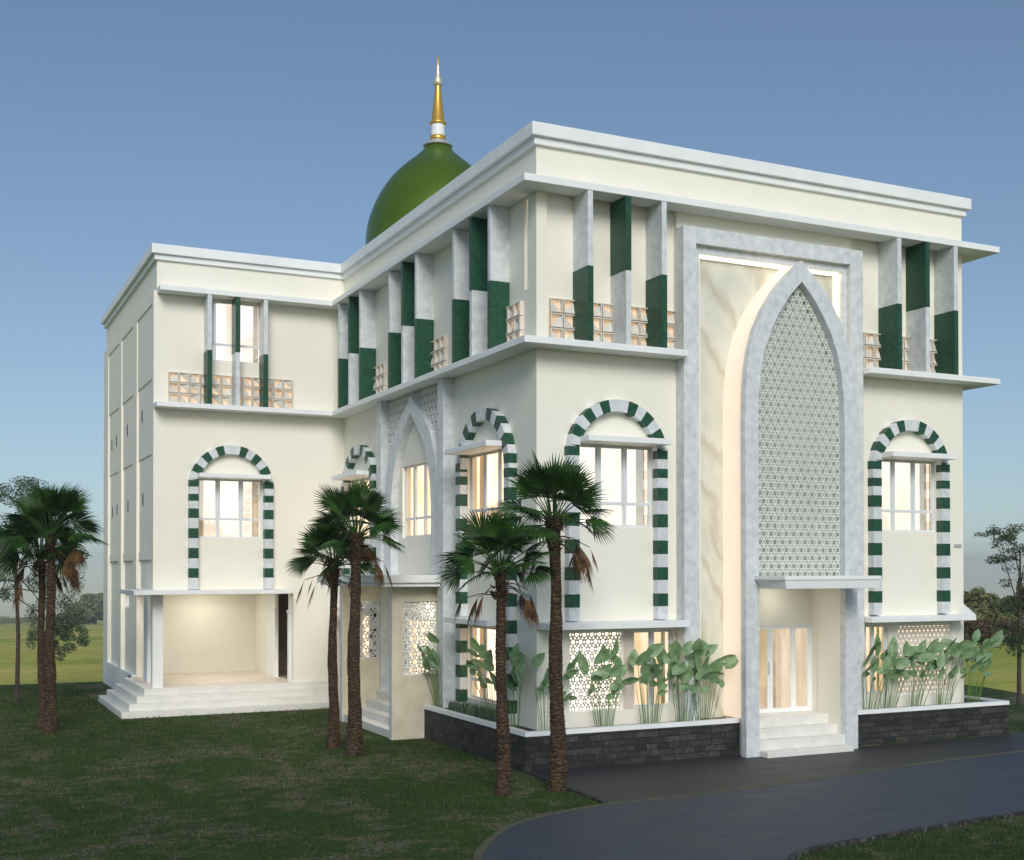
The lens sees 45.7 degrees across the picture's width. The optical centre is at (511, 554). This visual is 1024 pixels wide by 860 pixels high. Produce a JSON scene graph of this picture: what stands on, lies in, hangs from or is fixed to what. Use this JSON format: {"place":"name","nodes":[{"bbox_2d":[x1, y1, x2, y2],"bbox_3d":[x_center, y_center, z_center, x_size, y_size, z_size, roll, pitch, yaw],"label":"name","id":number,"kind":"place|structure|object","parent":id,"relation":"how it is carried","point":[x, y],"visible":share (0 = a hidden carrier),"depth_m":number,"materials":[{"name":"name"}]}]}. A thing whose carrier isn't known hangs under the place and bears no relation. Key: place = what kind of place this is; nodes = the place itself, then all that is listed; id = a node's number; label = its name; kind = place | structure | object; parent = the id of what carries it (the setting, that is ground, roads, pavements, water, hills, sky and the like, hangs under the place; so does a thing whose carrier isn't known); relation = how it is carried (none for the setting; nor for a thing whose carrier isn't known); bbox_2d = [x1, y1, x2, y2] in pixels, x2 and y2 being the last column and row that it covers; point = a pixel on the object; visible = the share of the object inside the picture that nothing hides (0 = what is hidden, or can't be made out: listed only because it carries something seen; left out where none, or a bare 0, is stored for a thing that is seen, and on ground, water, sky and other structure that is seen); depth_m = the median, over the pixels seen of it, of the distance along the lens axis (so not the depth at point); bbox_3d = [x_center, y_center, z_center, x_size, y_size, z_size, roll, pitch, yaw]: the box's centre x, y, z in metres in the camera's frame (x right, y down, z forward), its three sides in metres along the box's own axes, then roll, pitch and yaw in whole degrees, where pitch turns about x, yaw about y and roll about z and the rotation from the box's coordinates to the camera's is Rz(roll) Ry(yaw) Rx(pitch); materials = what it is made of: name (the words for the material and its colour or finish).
{"place":"outdoors","nodes":[
{"label":"outdoors","id":0,"kind":"place"},
{"bbox_2d":[0,682,1023,859],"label":"lawn","id":1,"kind":"structure","parent":0,"point":[419,848],"depth_m":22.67,"materials":[{"name":"green plant"}]},
{"bbox_2d":[0,475,90,702],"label":"broadleaf tree","id":2,"kind":"object","parent":1,"relation":"on","point":[61,631],"visible":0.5,"depth_m":39.66,"materials":[{"name":"green plant"}]},
{"bbox_2d":[0,509,91,729],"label":"palm tree","id":3,"kind":"object","parent":1,"relation":"on","point":[11,562],"visible":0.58,"depth_m":32.82,"materials":[{"name":"green plant"}]},
{"bbox_2d":[0,481,109,733],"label":"palm tree","id":4,"kind":"object","parent":1,"relation":"on","point":[63,501],"visible":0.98,"depth_m":32.02,"materials":[{"name":"green plant"}]},
{"bbox_2d":[284,516,380,748],"bbox_3d":[-4.331,1.831,29.446,2.358,5.823,2.487,0,-1,-26],"label":"palm tree","id":5,"kind":"object","parent":1,"relation":"on","point":[304,562],"visible":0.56,"depth_m":29.28,"materials":[{"name":"green plant"}]},
{"bbox_2d":[303,474,405,756],"bbox_3d":[-3.673,1.383,28.340,2.495,6.690,2.507,0,-1,-26],"label":"palm tree","id":6,"kind":"object","parent":1,"relation":"on","point":[365,499],"visible":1,"depth_m":28.18,"materials":[{"name":"green plant"}]},
{"bbox_2d":[435,504,559,796],"bbox_3d":[-0.202,1.823,23.242,2.323,5.675,2.274,0,-1,26],"label":"palm tree","id":7,"kind":"object","parent":1,"relation":"on","point":[494,533],"visible":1,"depth_m":23.11,"materials":[{"name":"green plant"}]},
{"bbox_2d":[98,57,999,757],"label":"mosque building","id":8,"kind":"structure","parent":1,"relation":"on","point":[734,385],"depth_m":30.40,"materials":[{"name":"beige paint"}]},
{"bbox_2d":[126,595,128,607],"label":"window","id":9,"kind":"structure","parent":8,"relation":"in","point":[127,596],"depth_m":42.07,"materials":[{"name":"clear glass"}]},
{"bbox_2d":[198,478,261,538],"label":"window","id":10,"kind":"structure","parent":8,"relation":"in","point":[228,508],"depth_m":38.46,"materials":[{"name":"clear glass"}]},
{"bbox_2d":[212,301,259,363],"bbox_3d":[-8.744,-6.851,38.063,1.750,2.070,0.998,0,-1,-26],"label":"window","id":11,"kind":"structure","parent":8,"relation":"in","point":[221,311],"depth_m":38.43,"materials":[{"name":"clear glass"}]},
{"bbox_2d":[352,478,369,540],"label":"window","id":12,"kind":"structure","parent":8,"relation":"in","point":[364,525],"depth_m":38.26,"materials":[{"name":"clear glass"}]},
{"bbox_2d":[359,614,369,656],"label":"window","id":13,"kind":"structure","parent":8,"relation":"in","point":[363,622],"depth_m":38.22,"materials":[{"name":"clear glass"}]},
{"bbox_2d":[405,462,430,537],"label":"window","id":14,"kind":"structure","parent":8,"relation":"in","point":[420,518],"depth_m":34.13,"materials":[{"name":"clear glass"}]},
{"bbox_2d":[408,617,427,673],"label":"window","id":15,"kind":"structure","parent":8,"relation":"in","point":[409,622],"depth_m":33.78,"materials":[{"name":"clear glass"}]},
{"bbox_2d":[471,625,496,702],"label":"window","id":16,"kind":"structure","parent":8,"relation":"in","point":[483,633],"depth_m":29.97,"materials":[{"name":"clear glass"}]},
{"bbox_2d":[471,449,503,526],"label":"window","id":17,"kind":"structure","parent":8,"relation":"in","point":[490,480],"depth_m":30.00,"materials":[{"name":"clear glass"}]},
{"bbox_2d":[526,198,527,288],"bbox_3d":[0.375,-6.933,27.137,0.060,2.040,0.170,0,-1,-26],"label":"window","id":18,"kind":"structure","parent":8,"relation":"in","point":[527,198],"depth_m":27.19,"materials":[{"name":"white glass"}]},
{"bbox_2d":[579,444,650,527],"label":"window","id":19,"kind":"structure","parent":8,"relation":"in","point":[624,472],"depth_m":28.70,"materials":[{"name":"clear glass"}]},
{"bbox_2d":[633,630,671,707],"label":"window","id":20,"kind":"structure","parent":8,"relation":"in","point":[642,639],"depth_m":28.55,"materials":[{"name":"clear glass"}]},
{"bbox_2d":[759,625,811,713],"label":"door","id":21,"kind":"structure","parent":8,"relation":"in","point":[785,651],"depth_m":30.92,"materials":[{"name":"white paint"}]},
{"bbox_2d":[866,625,886,693],"bbox_3d":[8.936,2.664,31.368,0.950,1.940,1.298,0,-1,-26],"label":"window","id":22,"kind":"structure","parent":8,"relation":"in","point":[871,630],"depth_m":31.12,"materials":[{"name":"clear glass"}]},
{"bbox_2d":[882,459,933,531],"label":"window","id":23,"kind":"structure","parent":8,"relation":"in","point":[905,484],"depth_m":32.10,"materials":[{"name":"clear glass"}]},
{"bbox_2d":[493,451,617,791],"bbox_3d":[0.832,1.290,23.725,2.691,6.750,2.591,0,-1,-26],"label":"palm tree","id":24,"kind":"object","parent":1,"relation":"on","point":[550,481],"visible":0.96,"depth_m":23.62,"materials":[{"name":"green plant"}]},
{"bbox_2d":[521,770,607,803],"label":"apron kerb","id":25,"kind":"structure","parent":1,"relation":"on","point":[572,789],"depth_m":23.41,"materials":[{"name":"grey concrete"}]},
{"bbox_2d":[424,695,1008,771],"bbox_3d":[5.411,4.299,31.489,14.187,0.900,5.862,0,-1,-26],"label":"stone planter","id":26,"kind":"object","parent":1,"relation":"on","point":[618,744],"visible":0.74,"depth_m":27.93,"materials":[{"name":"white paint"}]},
{"bbox_2d":[418,632,442,707],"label":"broadleaf plant","id":27,"kind":"object","parent":26,"relation":"on","point":[432,659],"visible":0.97,"depth_m":30.50,"materials":[{"name":"green plant"}]},
{"bbox_2d":[447,699,496,722],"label":"ground cover","id":28,"kind":"object","parent":26,"relation":"in","point":[474,710],"visible":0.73,"depth_m":28.85,"materials":[{"name":"green plant"}]},
{"bbox_2d":[465,637,494,718],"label":"broadleaf plant","id":29,"kind":"object","parent":26,"relation":"on","point":[478,665],"visible":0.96,"depth_m":27.92,"materials":[{"name":"green plant"}]},
{"bbox_2d":[489,643,525,727],"bbox_3d":[-0.052,2.894,26.915,0.438,1.924,1.392,0,-1,-26],"label":"broadleaf plant","id":30,"kind":"object","parent":26,"relation":"on","point":[517,660],"visible":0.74,"depth_m":26.71,"materials":[{"name":"green plant"}]},
{"bbox_2d":[531,653,579,729],"bbox_3d":[0.975,2.985,26.262,1.035,1.725,0.441,0,-1,-26],"label":"broadleaf plant","id":31,"kind":"object","parent":26,"relation":"on","point":[537,660],"visible":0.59,"depth_m":26.25,"materials":[{"name":"green plant"}]},
{"bbox_2d":[578,637,640,725],"bbox_3d":[2.146,2.838,26.833,1.465,2.030,0.481,0,-1,-26],"label":"broadleaf plant","id":32,"kind":"object","parent":26,"relation":"on","point":[618,670],"visible":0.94,"depth_m":26.87,"materials":[{"name":"green plant"}]},
{"bbox_2d":[629,643,676,723],"bbox_3d":[3.209,2.930,27.361,1.174,1.858,0.434,0,-1,-26],"label":"broadleaf plant","id":33,"kind":"object","parent":26,"relation":"on","point":[659,653],"visible":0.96,"depth_m":27.33,"materials":[{"name":"green plant"}]},
{"bbox_2d":[668,640,723,721],"bbox_3d":[4.154,2.901,27.674,1.408,1.923,0.423,0,-1,-26],"label":"broadleaf plant","id":34,"kind":"object","parent":26,"relation":"on","point":[683,672],"visible":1,"depth_m":27.63,"materials":[{"name":"green plant"}]},
{"bbox_2d":[688,638,738,719],"bbox_3d":[4.697,2.886,27.963,1.336,1.960,0.409,0,-1,-26],"label":"broadleaf plant","id":35,"kind":"object","parent":26,"relation":"on","point":[730,661],"visible":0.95,"depth_m":27.94,"materials":[{"name":"green plant"}]},
{"bbox_2d":[862,634,897,708],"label":"broadleaf plant","id":36,"kind":"object","parent":26,"relation":"on","point":[890,652],"visible":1,"depth_m":30.05,"materials":[{"name":"green plant"}]},
{"bbox_2d":[880,640,922,707],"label":"broadleaf plant","id":37,"kind":"object","parent":26,"relation":"on","point":[899,666],"visible":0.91,"depth_m":30.52,"materials":[{"name":"green plant"}]},
{"bbox_2d":[909,638,947,705],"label":"broadleaf plant","id":38,"kind":"object","parent":26,"relation":"on","point":[930,651],"visible":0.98,"depth_m":30.86,"materials":[{"name":"green plant"}]},
{"bbox_2d":[936,638,979,704],"bbox_3d":[11.552,3.013,31.382,1.298,1.782,0.488,0,-1,-35],"label":"broadleaf plant","id":39,"kind":"object","parent":26,"relation":"on","point":[965,649],"visible":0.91,"depth_m":31.34,"materials":[{"name":"green plant"}]},
{"bbox_2d":[965,629,1004,702],"bbox_3d":[12.400,2.926,31.728,1.260,1.964,0.519,0,-1,-26],"label":"broadleaf plant","id":40,"kind":"object","parent":26,"relation":"on","point":[981,658],"visible":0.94,"depth_m":31.76,"materials":[{"name":"green plant"}]},
{"bbox_2d":[788,810,1023,859],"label":"road kerb","id":41,"kind":"structure","parent":1,"relation":"on","point":[801,853],"depth_m":19.59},
{"bbox_2d":[974,523,1023,704],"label":"broadleaf tree","id":42,"kind":"object","parent":1,"relation":"on","point":[1017,639],"visible":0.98,"depth_m":38.52,"materials":[{"name":"green plant"}]},
{"bbox_2d":[0,621,1023,693],"bbox_3d":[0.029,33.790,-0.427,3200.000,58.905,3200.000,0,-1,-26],"label":"field","id":43,"kind":"structure","parent":0,"point":[82,664],"depth_m":56.69,"materials":[{"name":"green plant"}]},
{"bbox_2d":[0,616,24,624],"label":"distant tree","id":44,"kind":"object","parent":43,"relation":"on","point":[4,621],"visible":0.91,"depth_m":443.41,"materials":[{"name":"green plant"}]},
{"bbox_2d":[1,617,45,623],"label":"distant tree","id":45,"kind":"object","parent":43,"relation":"on","point":[21,619],"visible":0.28,"depth_m":479.32,"materials":[{"name":"green plant"}]},
{"bbox_2d":[22,612,72,623],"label":"distant tree","id":46,"kind":"object","parent":43,"relation":"on","point":[26,619],"visible":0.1,"depth_m":465.83,"materials":[{"name":"green plant"}]},
{"bbox_2d":[58,602,91,622],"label":"distant tree","id":47,"kind":"object","parent":43,"relation":"on","point":[72,603],"visible":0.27,"depth_m":422.66,"materials":[{"name":"green plant"}]},
{"bbox_2d":[78,599,97,624],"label":"distant tree","id":48,"kind":"object","parent":43,"relation":"on","point":[88,622],"visible":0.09,"depth_m":426.41,"materials":[{"name":"green plant"}]},
{"bbox_2d":[75,592,102,623],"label":"distant tree","id":49,"kind":"object","parent":43,"relation":"on","point":[91,604],"visible":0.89,"depth_m":422.91,"materials":[{"name":"green plant"}]},
{"bbox_2d":[96,593,102,620],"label":"distant tree","id":50,"kind":"object","parent":43,"relation":"on","point":[100,595],"visible":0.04,"depth_m":430.60,"materials":[{"name":"green plant"}]},
{"bbox_2d":[964,586,1003,641],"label":"distant tree","id":51,"kind":"object","parent":43,"relation":"on","point":[978,609],"visible":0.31,"depth_m":85.39,"materials":[{"name":"green plant"}]},
{"bbox_2d":[971,593,1000,641],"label":"distant tree","id":52,"kind":"object","parent":43,"relation":"on","point":[991,597],"visible":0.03,"depth_m":87.97,"materials":[{"name":"green plant"}]},
{"bbox_2d":[964,618,1012,644],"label":"distant tree","id":53,"kind":"object","parent":43,"relation":"on","point":[982,626],"visible":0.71,"depth_m":77.80,"materials":[{"name":"green plant"}]},
{"bbox_2d":[992,617,1023,644],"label":"distant tree","id":54,"kind":"object","parent":43,"relation":"on","point":[1010,622],"visible":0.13,"depth_m":80.85,"materials":[{"name":"green plant"}]},
{"bbox_2d":[993,586,1023,616],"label":"distant tree","id":55,"kind":"object","parent":43,"relation":"on","point":[1010,597],"visible":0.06,"depth_m":87.88,"materials":[{"name":"green plant"}]},
{"bbox_2d":[996,606,1023,625],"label":"distant tree","id":56,"kind":"object","parent":43,"relation":"on","point":[1012,617],"visible":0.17,"depth_m":83.87,"materials":[{"name":"green plant"}]},
{"bbox_2d":[0,0,1023,621],"label":"sky","id":57,"kind":"structure","parent":0,"point":[277,128],"materials":[{"name":"blue"}]},
{"bbox_2d":[473,750,1023,859],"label":"road edge","id":58,"kind":"object","parent":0,"point":[483,846],"visible":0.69,"depth_m":22.82,"materials":[{"name":"grey concrete"}]},
{"bbox_2d":[482,752,1023,859],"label":"road","id":59,"kind":"structure","parent":0,"point":[781,822],"depth_m":21.11,"materials":[{"name":"grey asphalt"}]},
{"bbox_2d":[533,733,1023,802],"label":"paved apron","id":60,"kind":"object","parent":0,"point":[626,782],"visible":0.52,"depth_m":26.23,"materials":[{"name":"grey concrete"}]}
]}

